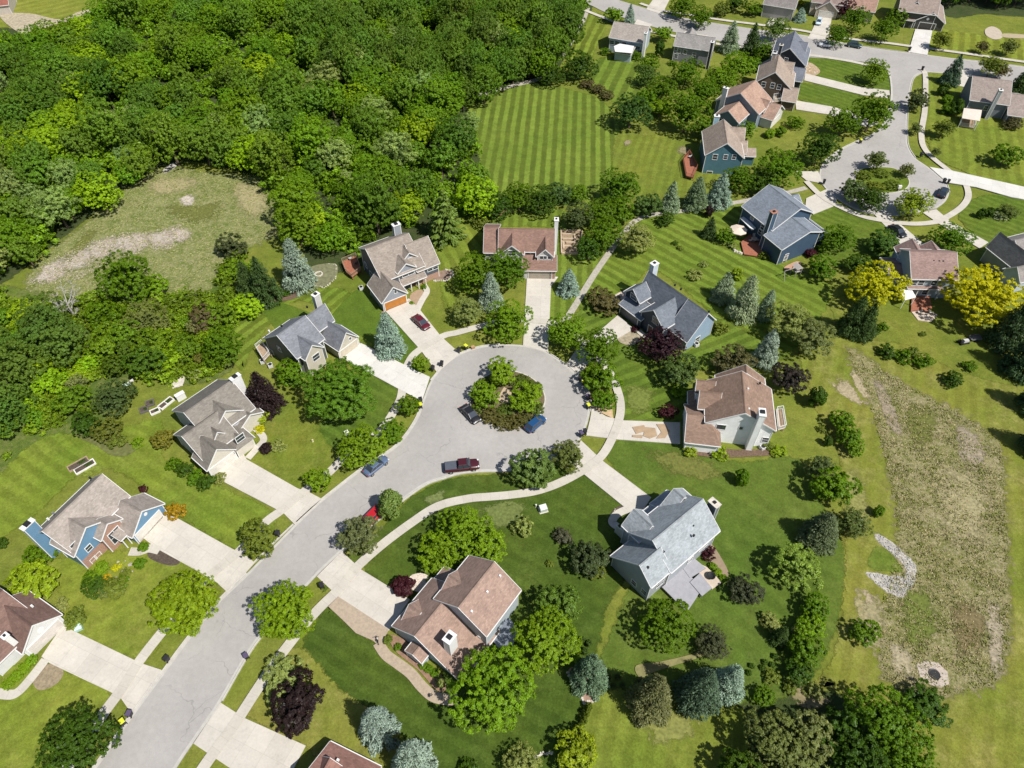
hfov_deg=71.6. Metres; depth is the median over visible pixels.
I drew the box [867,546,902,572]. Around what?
weeds
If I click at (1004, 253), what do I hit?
house
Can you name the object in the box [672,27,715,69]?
house
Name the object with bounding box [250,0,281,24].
woodland tree
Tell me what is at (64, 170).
poplar tree
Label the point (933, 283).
window
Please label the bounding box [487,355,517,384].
leafy tree
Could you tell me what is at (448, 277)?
stone border
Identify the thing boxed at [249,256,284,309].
spruce tree
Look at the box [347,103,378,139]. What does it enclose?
woodland tree
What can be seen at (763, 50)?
leafy tree
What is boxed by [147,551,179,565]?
planting bed
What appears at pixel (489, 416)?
shrub
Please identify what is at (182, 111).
poplar tree
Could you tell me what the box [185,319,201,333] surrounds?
airy tree
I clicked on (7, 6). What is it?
house
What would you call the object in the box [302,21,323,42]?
poplar tree
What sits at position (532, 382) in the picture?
shrub
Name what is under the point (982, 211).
column evergreen
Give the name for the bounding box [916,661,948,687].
drain pad
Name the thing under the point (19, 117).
poplar tree
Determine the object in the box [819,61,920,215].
gutter
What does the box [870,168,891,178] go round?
shrub
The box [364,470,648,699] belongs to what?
lawn
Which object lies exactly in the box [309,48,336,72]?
woodland tree
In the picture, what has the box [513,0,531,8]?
poplar tree
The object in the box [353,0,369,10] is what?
poplar tree
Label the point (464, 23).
poplar tree
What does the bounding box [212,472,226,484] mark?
shrub
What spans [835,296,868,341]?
spruce tree
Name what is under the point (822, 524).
spruce tree
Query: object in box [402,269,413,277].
window
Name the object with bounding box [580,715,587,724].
column evergreen
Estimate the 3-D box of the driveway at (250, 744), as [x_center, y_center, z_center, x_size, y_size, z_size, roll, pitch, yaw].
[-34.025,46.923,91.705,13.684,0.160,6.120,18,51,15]
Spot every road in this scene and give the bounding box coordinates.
[96,344,588,767]
[586,0,1023,215]
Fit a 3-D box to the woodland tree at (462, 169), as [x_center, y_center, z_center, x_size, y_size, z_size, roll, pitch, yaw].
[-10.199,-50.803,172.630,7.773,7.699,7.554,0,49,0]
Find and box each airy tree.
[63,372,89,390]
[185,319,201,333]
[335,515,382,555]
[453,296,483,323]
[501,740,542,767]
[550,439,583,473]
[618,221,656,252]
[694,623,731,661]
[766,300,813,337]
[789,316,836,355]
[803,455,836,479]
[837,507,873,539]
[863,151,889,169]
[898,162,915,176]
[909,122,923,133]
[931,31,952,48]
[931,147,941,155]
[932,119,957,136]
[975,41,990,53]
[978,56,1008,76]
[990,62,1012,77]
[998,204,1021,218]
[999,38,1019,55]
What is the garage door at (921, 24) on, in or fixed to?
in the house at (926, 14)
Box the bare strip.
[0,9,90,32]
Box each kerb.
[92,670,162,767]
[162,573,246,670]
[222,623,272,700]
[254,524,293,561]
[321,400,422,498]
[340,459,558,553]
[460,343,499,352]
[469,370,545,428]
[546,351,591,411]
[825,136,867,159]
[834,196,877,214]
[842,59,891,117]
[854,167,909,193]
[863,46,909,52]
[907,72,922,157]
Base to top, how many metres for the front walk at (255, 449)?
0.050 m
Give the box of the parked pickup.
[444,457,479,473]
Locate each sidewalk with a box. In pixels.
[62,317,624,767]
[584,10,868,64]
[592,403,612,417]
[639,3,1023,62]
[804,69,971,225]
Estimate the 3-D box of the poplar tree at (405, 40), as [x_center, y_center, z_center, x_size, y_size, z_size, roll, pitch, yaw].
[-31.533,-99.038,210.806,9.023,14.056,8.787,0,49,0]
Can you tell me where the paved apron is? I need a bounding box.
[328,597,388,642]
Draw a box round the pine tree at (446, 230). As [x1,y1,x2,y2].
[427,189,468,249]
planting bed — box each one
[33,664,62,689]
[76,430,138,456]
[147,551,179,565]
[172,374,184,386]
[271,290,300,300]
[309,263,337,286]
[391,635,445,691]
[409,573,428,591]
[410,290,422,304]
[434,270,452,280]
[476,207,513,214]
[568,667,595,701]
[613,291,624,303]
[618,331,640,344]
[635,650,703,677]
[692,449,773,456]
[708,545,728,576]
[784,261,800,269]
[805,62,819,75]
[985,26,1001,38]
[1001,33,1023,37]
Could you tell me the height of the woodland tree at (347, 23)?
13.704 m
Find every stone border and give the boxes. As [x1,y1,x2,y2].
[433,269,453,281]
[534,751,552,757]
[566,671,595,704]
[728,243,742,254]
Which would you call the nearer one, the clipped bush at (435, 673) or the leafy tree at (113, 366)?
the clipped bush at (435, 673)
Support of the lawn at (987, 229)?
on the ground at (800, 436)
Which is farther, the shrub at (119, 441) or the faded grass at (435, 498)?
the shrub at (119, 441)
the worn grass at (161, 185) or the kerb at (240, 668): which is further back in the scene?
the worn grass at (161, 185)
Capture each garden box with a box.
[67,456,88,472]
[73,458,95,474]
[139,405,148,413]
[145,398,154,407]
[149,407,160,415]
[157,396,174,409]
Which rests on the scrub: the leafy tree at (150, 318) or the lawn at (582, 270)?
the leafy tree at (150, 318)
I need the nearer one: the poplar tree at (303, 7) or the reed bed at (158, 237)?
the reed bed at (158, 237)
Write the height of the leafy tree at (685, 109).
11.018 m
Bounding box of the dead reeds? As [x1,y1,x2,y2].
[30,225,193,284]
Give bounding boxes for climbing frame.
[783,262,803,279]
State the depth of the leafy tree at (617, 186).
167.32 m
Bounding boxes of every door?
[26,618,64,654]
[134,510,163,541]
[208,452,237,475]
[338,338,359,357]
[384,294,406,310]
[528,272,551,278]
[614,525,622,537]
[619,306,637,324]
[647,324,652,332]
[683,419,685,447]
[770,114,779,127]
[818,10,833,18]
[917,22,935,30]
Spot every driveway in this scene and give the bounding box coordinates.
[41,626,161,709]
[144,514,254,591]
[193,702,305,767]
[220,455,322,523]
[317,552,409,629]
[346,343,429,398]
[386,299,459,371]
[523,277,557,351]
[565,315,631,373]
[576,441,650,509]
[586,408,679,443]
[634,19,651,26]
[646,0,668,13]
[795,101,876,127]
[796,171,821,183]
[804,73,889,97]
[805,189,836,213]
[807,18,830,40]
[873,212,923,244]
[909,29,931,54]
[923,209,987,248]
[929,167,1023,199]
[957,70,972,86]
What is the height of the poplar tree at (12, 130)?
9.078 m
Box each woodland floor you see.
[0,0,592,283]
[736,691,883,767]
[940,0,1023,17]
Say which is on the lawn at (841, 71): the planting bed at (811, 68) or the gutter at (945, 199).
the planting bed at (811, 68)
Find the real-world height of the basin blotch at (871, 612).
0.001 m
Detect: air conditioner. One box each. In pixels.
[693,341,699,347]
[759,444,766,450]
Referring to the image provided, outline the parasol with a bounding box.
[730,224,746,237]
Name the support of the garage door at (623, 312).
in the house at (651, 301)
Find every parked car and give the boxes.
[362,454,388,476]
[362,503,380,524]
[411,313,430,330]
[459,403,480,423]
[524,414,546,432]
[815,17,821,24]
[819,40,834,47]
[847,40,861,48]
[888,224,907,237]
[937,186,949,198]
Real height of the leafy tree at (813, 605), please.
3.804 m
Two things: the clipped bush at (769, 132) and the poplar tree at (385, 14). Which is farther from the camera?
the poplar tree at (385, 14)
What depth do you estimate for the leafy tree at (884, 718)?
88.22 m
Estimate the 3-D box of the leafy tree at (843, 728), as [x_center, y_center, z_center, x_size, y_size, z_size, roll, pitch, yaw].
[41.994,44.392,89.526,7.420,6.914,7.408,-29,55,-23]
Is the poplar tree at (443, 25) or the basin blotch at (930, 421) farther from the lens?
the poplar tree at (443, 25)
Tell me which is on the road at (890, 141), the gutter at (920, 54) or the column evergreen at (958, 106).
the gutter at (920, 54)
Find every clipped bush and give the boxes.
[132,557,147,569]
[137,541,148,551]
[258,442,271,453]
[383,634,392,644]
[389,575,416,597]
[394,642,401,650]
[418,661,427,669]
[424,664,433,673]
[430,668,438,677]
[749,663,755,668]
[759,664,764,670]
[762,659,768,664]
[763,441,773,450]
[764,128,775,138]
[769,661,774,666]
[771,653,777,658]
[775,126,786,136]
[804,248,816,257]
[816,244,826,252]
[941,94,953,103]
[941,103,951,113]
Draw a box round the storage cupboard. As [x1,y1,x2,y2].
[174,390,186,401]
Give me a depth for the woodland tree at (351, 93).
196.51 m
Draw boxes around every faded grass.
[74,464,110,478]
[424,490,443,503]
[478,501,526,527]
[624,385,654,413]
[641,712,699,747]
[643,448,725,479]
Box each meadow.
[23,166,288,307]
[845,347,1014,700]
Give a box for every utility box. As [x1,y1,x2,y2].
[74,623,82,631]
[537,503,548,513]
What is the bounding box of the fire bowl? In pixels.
[707,571,715,579]
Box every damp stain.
[633,425,644,433]
[643,427,656,437]
[657,424,669,437]
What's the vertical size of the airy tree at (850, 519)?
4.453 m
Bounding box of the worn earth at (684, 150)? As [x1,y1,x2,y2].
[677,146,688,153]
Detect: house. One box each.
[0,0,16,14]
[0,588,64,675]
[19,474,165,568]
[172,372,263,475]
[255,291,359,374]
[309,741,381,767]
[341,221,440,312]
[391,555,521,679]
[483,217,558,278]
[609,21,651,62]
[610,488,721,609]
[619,260,716,348]
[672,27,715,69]
[683,114,755,178]
[683,364,786,453]
[713,80,784,128]
[738,184,827,264]
[756,50,799,110]
[761,0,797,21]
[770,31,810,87]
[809,0,847,19]
[843,0,878,22]
[877,238,958,321]
[893,0,945,31]
[957,76,1023,130]
[980,232,1023,291]
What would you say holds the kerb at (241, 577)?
on the ground at (800, 436)
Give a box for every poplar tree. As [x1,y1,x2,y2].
[0,71,8,92]
[0,94,33,128]
[0,163,26,194]
[0,196,20,224]
[2,119,30,140]
[5,196,34,221]
[6,135,55,175]
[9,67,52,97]
[12,183,45,208]
[14,165,45,192]
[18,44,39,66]
[25,106,49,126]
[26,207,57,230]
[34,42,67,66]
[45,157,82,193]
[47,56,72,75]
[52,124,95,159]
[54,69,75,92]
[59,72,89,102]
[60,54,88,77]
[69,160,110,196]
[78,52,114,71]
[82,91,106,114]
[100,132,116,151]
[110,144,134,163]
[116,113,149,148]
[118,95,135,111]
[119,104,138,119]
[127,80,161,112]
[138,121,159,151]
[144,83,165,113]
[147,107,166,118]
[164,102,187,122]
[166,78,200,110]
[169,100,190,113]
[179,122,217,165]
[184,100,214,125]
[202,112,226,127]
[206,129,247,169]
[276,7,296,37]
[291,2,312,20]
[292,17,308,40]
[294,34,317,64]
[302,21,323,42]
[306,0,323,18]
[309,11,322,28]
[312,36,326,56]
[313,0,340,34]
[326,22,347,61]
[327,0,347,10]
[330,31,360,79]
[339,2,362,14]
[340,1,364,31]
[342,54,368,84]
[346,24,373,54]
[349,4,365,14]
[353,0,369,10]
[354,14,373,33]
[359,0,371,14]
[360,23,379,40]
[362,48,378,69]
[366,27,387,50]
[367,0,389,22]
[371,34,389,56]
[371,54,398,83]
[372,39,398,65]
[379,0,407,20]
[381,9,397,25]
[385,17,402,33]
[386,45,403,65]
[391,45,414,75]
[392,24,419,55]
[394,18,423,45]
[395,46,413,60]
[397,0,422,25]
[400,7,421,36]
[402,47,427,83]
[409,0,432,7]
[415,0,423,16]
[417,31,433,46]
[417,46,444,77]
[433,19,454,39]
[434,23,457,48]
[436,40,456,72]
[441,26,467,49]
[444,10,464,26]
[446,19,462,34]
[447,49,471,75]
[448,0,476,21]
[455,53,476,82]
[457,16,471,33]
[463,40,490,81]
[464,22,477,43]
[468,38,482,51]
[469,11,496,48]
[471,6,497,48]
[483,47,500,85]
[487,46,518,92]
[494,25,518,55]
[496,0,522,23]
[508,26,533,48]
[508,48,524,82]
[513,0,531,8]
[513,46,530,79]
[520,38,538,77]
[525,0,552,29]
[530,17,557,51]
[531,25,543,48]
[547,11,561,32]
[551,0,576,16]
[570,0,585,16]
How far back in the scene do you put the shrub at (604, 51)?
223.84 m
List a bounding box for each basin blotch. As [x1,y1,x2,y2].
[844,469,873,536]
[854,588,866,647]
[860,594,885,661]
[873,380,901,440]
[889,642,914,678]
[900,586,941,647]
[906,403,941,446]
[934,462,993,557]
[949,601,985,655]
[956,421,989,468]
[985,601,1005,678]
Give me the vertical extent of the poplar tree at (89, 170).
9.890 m
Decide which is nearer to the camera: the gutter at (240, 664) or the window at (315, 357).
the gutter at (240, 664)
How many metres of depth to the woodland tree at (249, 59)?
214.35 m
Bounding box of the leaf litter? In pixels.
[792,682,830,708]
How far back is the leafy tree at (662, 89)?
199.52 m
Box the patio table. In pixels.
[921,306,928,311]
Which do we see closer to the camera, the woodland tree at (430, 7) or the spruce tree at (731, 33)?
the spruce tree at (731, 33)
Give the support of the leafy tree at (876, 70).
on the lawn at (841, 71)
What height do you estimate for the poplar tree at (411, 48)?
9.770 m
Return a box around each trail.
[478,76,544,95]
[560,186,806,321]
[562,8,589,55]
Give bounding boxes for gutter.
[94,344,590,767]
[173,458,553,767]
[803,35,1021,66]
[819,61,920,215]
[905,72,948,207]
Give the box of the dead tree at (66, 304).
[43,279,79,316]
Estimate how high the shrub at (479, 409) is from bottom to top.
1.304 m
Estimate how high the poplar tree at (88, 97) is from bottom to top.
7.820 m
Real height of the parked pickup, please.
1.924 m
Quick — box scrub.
[0,273,238,474]
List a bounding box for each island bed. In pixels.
[470,372,544,426]
[855,167,908,192]
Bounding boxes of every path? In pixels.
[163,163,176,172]
[373,639,458,704]
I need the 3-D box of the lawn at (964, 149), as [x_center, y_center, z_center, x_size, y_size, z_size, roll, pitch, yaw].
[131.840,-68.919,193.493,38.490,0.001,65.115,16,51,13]
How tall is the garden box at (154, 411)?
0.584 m
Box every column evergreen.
[178,352,187,362]
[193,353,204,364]
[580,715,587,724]
[581,647,588,654]
[582,709,589,717]
[585,639,592,646]
[585,702,592,711]
[655,39,664,56]
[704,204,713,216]
[734,468,749,485]
[808,386,827,406]
[822,435,832,446]
[872,505,885,517]
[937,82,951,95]
[950,98,964,114]
[976,208,987,218]
[985,207,995,217]
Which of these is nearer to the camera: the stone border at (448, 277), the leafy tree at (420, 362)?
the leafy tree at (420, 362)
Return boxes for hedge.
[0,678,14,690]
[8,670,23,681]
[18,662,29,673]
[24,653,37,665]
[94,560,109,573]
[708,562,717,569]
[714,567,722,576]
[718,574,726,582]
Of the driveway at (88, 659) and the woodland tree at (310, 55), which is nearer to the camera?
the driveway at (88, 659)
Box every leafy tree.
[0,307,11,324]
[0,325,9,335]
[0,326,28,348]
[0,332,34,359]
[0,339,47,392]
[0,376,38,419]
[0,392,28,434]
[0,415,20,437]
[6,298,50,326]
[10,324,29,333]
[11,290,70,336]
[13,305,73,352]
[13,391,37,417]
[22,358,52,380]
[22,380,44,397]
[24,408,44,428]
[30,317,90,368]
[30,339,56,358]
[31,702,122,767]
[32,367,67,392]
[49,384,92,413]
[66,363,88,378]
[69,411,102,436]
[75,351,101,372]
[83,299,125,328]
[84,324,124,361]
[90,378,137,417]
[92,249,151,303]
[99,354,122,376]
[107,319,145,349]
[114,336,137,362]
[120,298,170,336]
[120,345,167,379]
[127,326,171,360]
[141,273,168,294]
[148,326,172,340]
[155,342,183,367]
[170,332,201,361]
[179,316,192,332]
[188,303,221,333]
[195,303,235,329]
[199,327,219,344]
[201,325,245,365]
[228,293,263,319]
[239,517,276,558]
[246,371,288,420]
[270,666,325,739]
[274,357,304,387]
[301,466,332,491]
[336,422,387,468]
[380,417,407,443]
[394,395,420,416]
[411,356,429,372]
[417,530,456,573]
[432,505,493,564]
[446,642,537,734]
[453,250,500,293]
[466,526,506,562]
[468,380,499,407]
[483,298,533,343]
[484,191,513,219]
[485,247,529,287]
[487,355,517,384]
[500,181,536,210]
[508,380,543,412]
[508,448,555,488]
[510,605,581,676]
[524,183,556,214]
[534,584,583,623]
[536,63,565,84]
[544,181,574,204]
[546,312,586,348]
[554,724,597,767]
[561,49,599,79]
[562,201,594,227]
[567,184,588,202]
[567,539,611,578]
[574,235,605,260]
[574,327,619,366]
[580,360,623,389]
[584,196,617,225]
[584,216,624,248]
[586,286,621,315]
[591,389,617,411]
[599,166,640,202]
[603,7,623,21]
[608,91,652,128]
[609,196,634,221]
[633,193,662,216]
[635,65,661,85]
[635,325,686,363]
[637,88,656,106]
[637,597,696,654]
[640,53,659,69]
[646,75,677,101]
[647,99,670,116]
[653,26,672,39]
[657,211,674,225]
[657,403,679,419]
[659,353,700,387]
[662,89,713,132]
[669,0,697,17]
[671,56,703,85]
[688,4,712,27]
[688,76,720,103]
[693,114,713,134]
[703,65,737,88]
[710,343,758,371]
[713,0,730,16]
[715,227,736,243]
[717,746,762,767]
[719,50,756,79]
[722,165,755,192]
[725,571,765,604]
[726,0,747,11]
[738,120,757,137]
[743,707,816,767]
[744,0,762,15]
[747,56,761,68]
[748,168,779,192]
[752,39,774,60]
[753,146,804,186]
[753,683,775,706]
[761,17,791,41]
[767,541,823,591]
[770,361,811,393]
[772,738,829,767]
[779,709,837,767]
[784,657,813,687]
[786,634,827,667]
[794,610,827,640]
[796,132,842,165]
[799,591,830,622]
[808,253,836,278]
[808,465,862,506]
[813,706,880,763]
[818,223,856,250]
[823,106,862,135]
[825,26,852,46]
[829,410,854,430]
[830,731,895,767]
[835,0,856,14]
[835,421,864,445]
[839,178,871,201]
[841,5,872,32]
[843,682,934,766]
[844,253,871,272]
[844,259,912,306]
[844,439,864,456]
[848,617,881,647]
[851,89,899,132]
[854,187,889,211]
[860,57,890,83]
[863,228,899,256]
[870,16,899,40]
[874,723,940,767]
[886,8,908,25]
[893,187,936,216]
[903,677,953,728]
[904,88,930,110]
[927,220,978,255]
[938,263,1023,327]
[941,0,958,6]
[987,143,1023,166]
[990,0,1011,8]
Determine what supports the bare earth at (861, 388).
on the meadow at (967, 587)
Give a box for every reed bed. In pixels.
[29,259,67,283]
[58,248,92,270]
[83,237,119,258]
[116,234,147,253]
[144,225,176,247]
[169,228,191,242]
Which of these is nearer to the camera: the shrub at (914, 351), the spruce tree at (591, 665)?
the spruce tree at (591, 665)
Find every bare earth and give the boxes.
[828,378,865,404]
[847,364,872,403]
[862,590,873,604]
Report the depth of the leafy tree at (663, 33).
227.76 m
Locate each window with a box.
[84,543,93,552]
[107,525,119,544]
[234,432,245,443]
[312,352,320,362]
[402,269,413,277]
[630,292,636,301]
[630,579,636,587]
[640,588,646,596]
[652,315,658,325]
[655,578,664,589]
[712,154,717,159]
[715,424,726,429]
[761,437,769,442]
[910,280,918,285]
[916,280,925,285]
[920,290,928,294]
[929,281,937,285]
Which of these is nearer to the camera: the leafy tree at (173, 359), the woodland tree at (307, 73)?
the leafy tree at (173, 359)
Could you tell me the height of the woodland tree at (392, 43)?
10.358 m
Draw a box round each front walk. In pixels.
[0,658,48,699]
[128,544,161,555]
[245,428,266,459]
[416,285,429,309]
[608,507,631,528]
[634,326,650,337]
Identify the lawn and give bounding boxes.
[0,0,103,35]
[0,418,275,554]
[0,664,109,767]
[47,550,203,658]
[221,287,424,371]
[244,389,340,488]
[247,647,400,767]
[260,289,420,362]
[303,607,583,767]
[319,373,397,451]
[322,465,568,591]
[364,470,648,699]
[427,214,483,311]
[458,207,611,334]
[466,83,620,208]
[560,686,751,767]
[571,11,606,74]
[573,205,831,363]
[575,300,758,428]
[590,56,650,103]
[598,440,844,705]
[612,129,737,219]
[798,83,884,112]
[799,322,1023,767]
[808,57,890,91]
[811,206,897,268]
[829,295,1023,385]
[922,73,1023,186]
[929,29,1023,62]
[958,194,1023,244]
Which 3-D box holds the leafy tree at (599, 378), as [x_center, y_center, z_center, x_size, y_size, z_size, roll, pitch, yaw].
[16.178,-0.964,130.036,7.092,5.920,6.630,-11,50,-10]
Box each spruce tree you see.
[235,260,258,297]
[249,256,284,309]
[281,238,317,296]
[358,705,401,757]
[374,312,407,361]
[390,738,438,767]
[478,272,503,313]
[555,269,579,299]
[569,653,610,702]
[623,672,672,728]
[624,3,634,23]
[658,181,680,214]
[670,667,721,721]
[682,176,708,214]
[699,216,716,240]
[706,172,732,211]
[709,272,735,306]
[712,663,745,708]
[717,20,739,55]
[724,275,759,325]
[739,22,760,57]
[750,328,779,372]
[755,290,775,322]
[768,626,788,650]
[792,7,806,23]
[795,511,838,556]
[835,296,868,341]
[848,303,878,343]
[937,54,963,88]
[980,302,1023,356]
[997,342,1023,386]
[1012,72,1023,93]
[1012,390,1023,413]
[1015,434,1023,450]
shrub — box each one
[0,536,8,548]
[2,558,59,598]
[21,545,57,570]
[54,596,69,612]
[63,604,86,630]
[80,574,108,599]
[81,569,96,583]
[89,417,123,443]
[90,568,107,579]
[98,583,110,599]
[103,576,126,600]
[106,434,127,448]
[110,563,121,571]
[117,574,129,589]
[119,567,131,576]
[129,437,143,448]
[138,484,147,492]
[149,430,175,448]
[163,502,186,520]
[164,457,181,470]
[173,461,194,477]
[186,468,203,486]
[187,369,200,380]
[195,474,216,491]
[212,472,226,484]
[214,232,247,258]
[218,259,249,279]
[253,425,264,433]
[257,410,269,422]
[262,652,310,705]
[271,438,287,452]
[283,289,290,296]
[435,677,444,687]
[457,756,478,767]
[471,402,487,413]
[473,216,490,230]
[477,376,488,388]
[481,407,497,423]
[486,378,500,390]
[491,411,510,430]
[496,402,514,416]
[502,414,524,430]
[510,373,530,388]
[510,514,533,537]
[517,411,534,426]
[527,380,540,390]
[528,401,544,415]
[545,559,553,566]
[551,526,572,543]
[579,80,595,88]
[587,566,606,580]
[589,84,605,94]
[599,89,614,99]
[600,47,611,55]
[631,50,643,59]
[631,325,639,332]
[670,384,689,398]
[683,447,696,456]
[687,268,702,280]
[698,261,708,267]
[701,545,715,561]
[711,444,728,461]
[712,321,729,334]
[729,242,736,249]
[732,267,744,280]
[758,251,769,259]
[759,611,781,632]
[762,667,781,686]
[770,444,787,457]
[783,679,796,696]
[786,116,805,128]
[791,623,807,639]
[802,681,822,700]
[816,425,825,432]
[853,169,874,180]
[868,181,886,191]
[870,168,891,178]
[873,327,881,334]
[877,322,889,330]
[877,343,895,359]
[883,179,900,189]
[893,349,911,364]
[907,346,919,357]
[912,352,936,367]
[942,370,964,388]
[961,360,978,371]
[993,211,1008,220]
[1001,117,1023,129]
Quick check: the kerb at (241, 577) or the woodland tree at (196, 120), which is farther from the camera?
the woodland tree at (196, 120)
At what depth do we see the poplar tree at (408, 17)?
220.27 m
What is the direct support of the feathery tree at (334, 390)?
on the ground at (800, 436)
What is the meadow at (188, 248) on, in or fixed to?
on the ground at (800, 436)
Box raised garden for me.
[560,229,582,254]
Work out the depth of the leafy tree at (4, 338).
131.98 m
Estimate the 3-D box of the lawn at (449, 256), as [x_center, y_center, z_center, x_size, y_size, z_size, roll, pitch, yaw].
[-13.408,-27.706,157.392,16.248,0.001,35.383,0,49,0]
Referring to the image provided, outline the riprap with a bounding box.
[869,535,915,596]
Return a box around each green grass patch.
[64,228,98,261]
[159,198,228,223]
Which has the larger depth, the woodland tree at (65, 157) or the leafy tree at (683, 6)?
the leafy tree at (683, 6)
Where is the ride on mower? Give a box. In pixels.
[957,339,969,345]
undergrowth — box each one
[0,0,590,274]
[0,285,248,460]
[43,246,261,336]
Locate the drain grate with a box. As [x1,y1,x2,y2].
[928,668,939,679]
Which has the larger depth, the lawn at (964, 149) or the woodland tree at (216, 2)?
the woodland tree at (216, 2)
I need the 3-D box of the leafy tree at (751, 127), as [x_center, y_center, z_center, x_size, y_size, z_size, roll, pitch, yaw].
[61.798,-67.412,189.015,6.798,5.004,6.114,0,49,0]
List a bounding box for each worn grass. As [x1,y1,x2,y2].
[148,177,199,194]
[230,180,268,219]
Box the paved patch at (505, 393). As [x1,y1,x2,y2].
[497,387,511,403]
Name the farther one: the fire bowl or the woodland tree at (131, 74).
the woodland tree at (131, 74)
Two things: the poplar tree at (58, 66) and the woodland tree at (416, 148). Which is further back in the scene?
the poplar tree at (58, 66)
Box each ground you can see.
[0,0,1023,767]
[865,533,916,597]
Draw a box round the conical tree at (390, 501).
[377,488,402,519]
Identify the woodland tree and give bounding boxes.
[0,28,13,49]
[0,38,25,74]
[0,85,34,128]
[0,125,23,144]
[0,145,21,172]
[0,214,37,257]
[0,242,12,274]
[1,140,10,150]
[3,50,39,81]
[4,130,54,163]
[5,236,40,266]
[6,59,18,76]
[7,150,22,168]
[9,36,25,55]
[12,24,56,57]
[13,82,58,120]
[18,75,58,96]
[21,124,71,159]
[23,155,53,188]
[25,39,66,70]
[25,79,70,113]
[25,185,83,228]
[26,107,75,136]
[29,47,77,80]
[30,18,71,44]
[31,62,65,94]
[45,98,92,132]
[45,187,84,220]
[46,168,66,191]
[51,153,86,169]
[54,25,76,46]
[57,45,72,55]
[60,72,103,105]
[65,23,79,39]
[67,34,88,52]
[67,45,77,52]
[69,40,106,62]
[70,12,101,36]
[72,96,129,149]
[72,170,124,210]
[76,58,131,109]
[79,28,107,50]
[81,0,115,27]
[82,30,106,55]
[88,19,108,34]
[91,19,132,55]
[101,0,145,23]
[103,152,124,168]
[105,41,126,62]
[105,54,149,98]
[110,1,138,22]
[112,30,141,58]
[114,161,140,184]
[115,60,150,83]
[117,141,159,181]
[118,102,157,140]
[124,50,161,80]
[131,50,147,66]
[132,76,164,95]
[133,37,146,43]
[134,40,151,55]
[134,107,170,126]
[139,111,193,166]
[141,11,160,22]
[142,0,174,21]
[147,37,167,56]
[152,20,194,59]
[154,83,180,113]
[157,126,190,157]
[165,1,201,28]
[168,60,194,83]
[172,36,205,71]
[173,117,194,133]
[176,0,202,19]
[179,106,218,135]
[180,21,208,43]
[186,31,220,65]
[195,2,226,29]
[198,110,248,160]
[200,3,220,18]
[201,0,224,8]
[210,55,242,91]
[210,104,231,120]
[211,56,244,75]
[215,87,235,109]
[216,112,253,142]
[217,0,255,35]
[218,86,264,123]
[224,136,277,172]
[228,66,265,104]
[234,0,252,11]
[240,103,281,136]
[243,52,255,63]
[243,52,276,81]
[244,37,280,63]
[245,133,265,143]
[247,128,295,176]
[248,90,272,109]
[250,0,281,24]
[258,102,283,127]
[262,0,292,17]
[262,57,305,102]
[262,80,302,123]
[265,175,323,219]
[267,110,307,142]
[268,70,302,94]
[271,202,321,247]
[275,32,296,44]
[275,169,318,196]
[283,0,316,33]
[284,115,334,162]
[292,80,331,118]
[294,106,310,121]
[296,202,325,227]
[298,77,318,92]
[299,155,325,179]
[302,70,316,81]
[303,44,318,67]
[308,60,341,86]
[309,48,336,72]
[309,221,348,252]
[310,20,331,42]
[314,78,346,118]
[314,118,337,138]
[314,136,353,168]
[321,47,337,62]
[322,22,350,48]
[323,0,358,7]
[329,8,364,37]
[332,131,361,164]
[337,169,353,183]
[338,119,359,139]
[341,78,382,106]
[341,169,373,203]
[344,90,374,121]
[346,42,370,66]
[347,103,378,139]
[347,169,405,233]
[350,105,392,145]
[351,63,389,97]
[351,93,392,124]
[352,151,391,179]
[357,155,403,189]
[363,20,394,46]
[367,0,387,23]
[370,130,418,169]
[374,17,389,34]
[378,202,404,225]
[380,38,401,52]
[383,59,408,84]
[383,67,422,109]
[384,0,421,24]
[386,25,400,40]
[386,107,398,124]
[388,188,425,221]
[395,167,438,207]
[397,109,440,149]
[402,101,448,143]
[403,140,426,165]
[405,94,432,117]
[409,69,443,98]
[412,35,440,61]
[414,75,465,119]
[424,139,458,176]
[425,45,452,75]
[427,3,436,25]
[430,70,466,110]
[431,0,453,24]
[432,113,475,162]
[439,9,461,25]
[442,34,470,66]
[450,75,476,109]
[451,173,498,218]
[454,158,485,185]
[456,111,482,131]
[465,162,490,190]
[467,2,501,24]
[467,62,502,103]
[468,1,495,26]
[479,43,505,72]
[479,65,503,89]
[487,21,508,48]
[488,0,524,27]
[494,9,523,34]
[504,52,531,83]
[510,24,529,38]
[513,0,530,23]
[521,0,555,37]
[523,0,554,21]
[527,45,558,81]
[533,25,571,70]
[552,7,585,53]
[556,0,585,30]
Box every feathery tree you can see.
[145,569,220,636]
[247,578,316,639]
[294,356,376,419]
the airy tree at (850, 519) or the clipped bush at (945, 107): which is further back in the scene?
the clipped bush at (945, 107)
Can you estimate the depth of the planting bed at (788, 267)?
155.44 m
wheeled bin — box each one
[118,717,127,726]
[124,709,132,718]
[162,654,169,663]
[242,652,249,660]
[274,529,279,536]
[319,581,324,589]
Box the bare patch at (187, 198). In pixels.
[179,194,193,205]

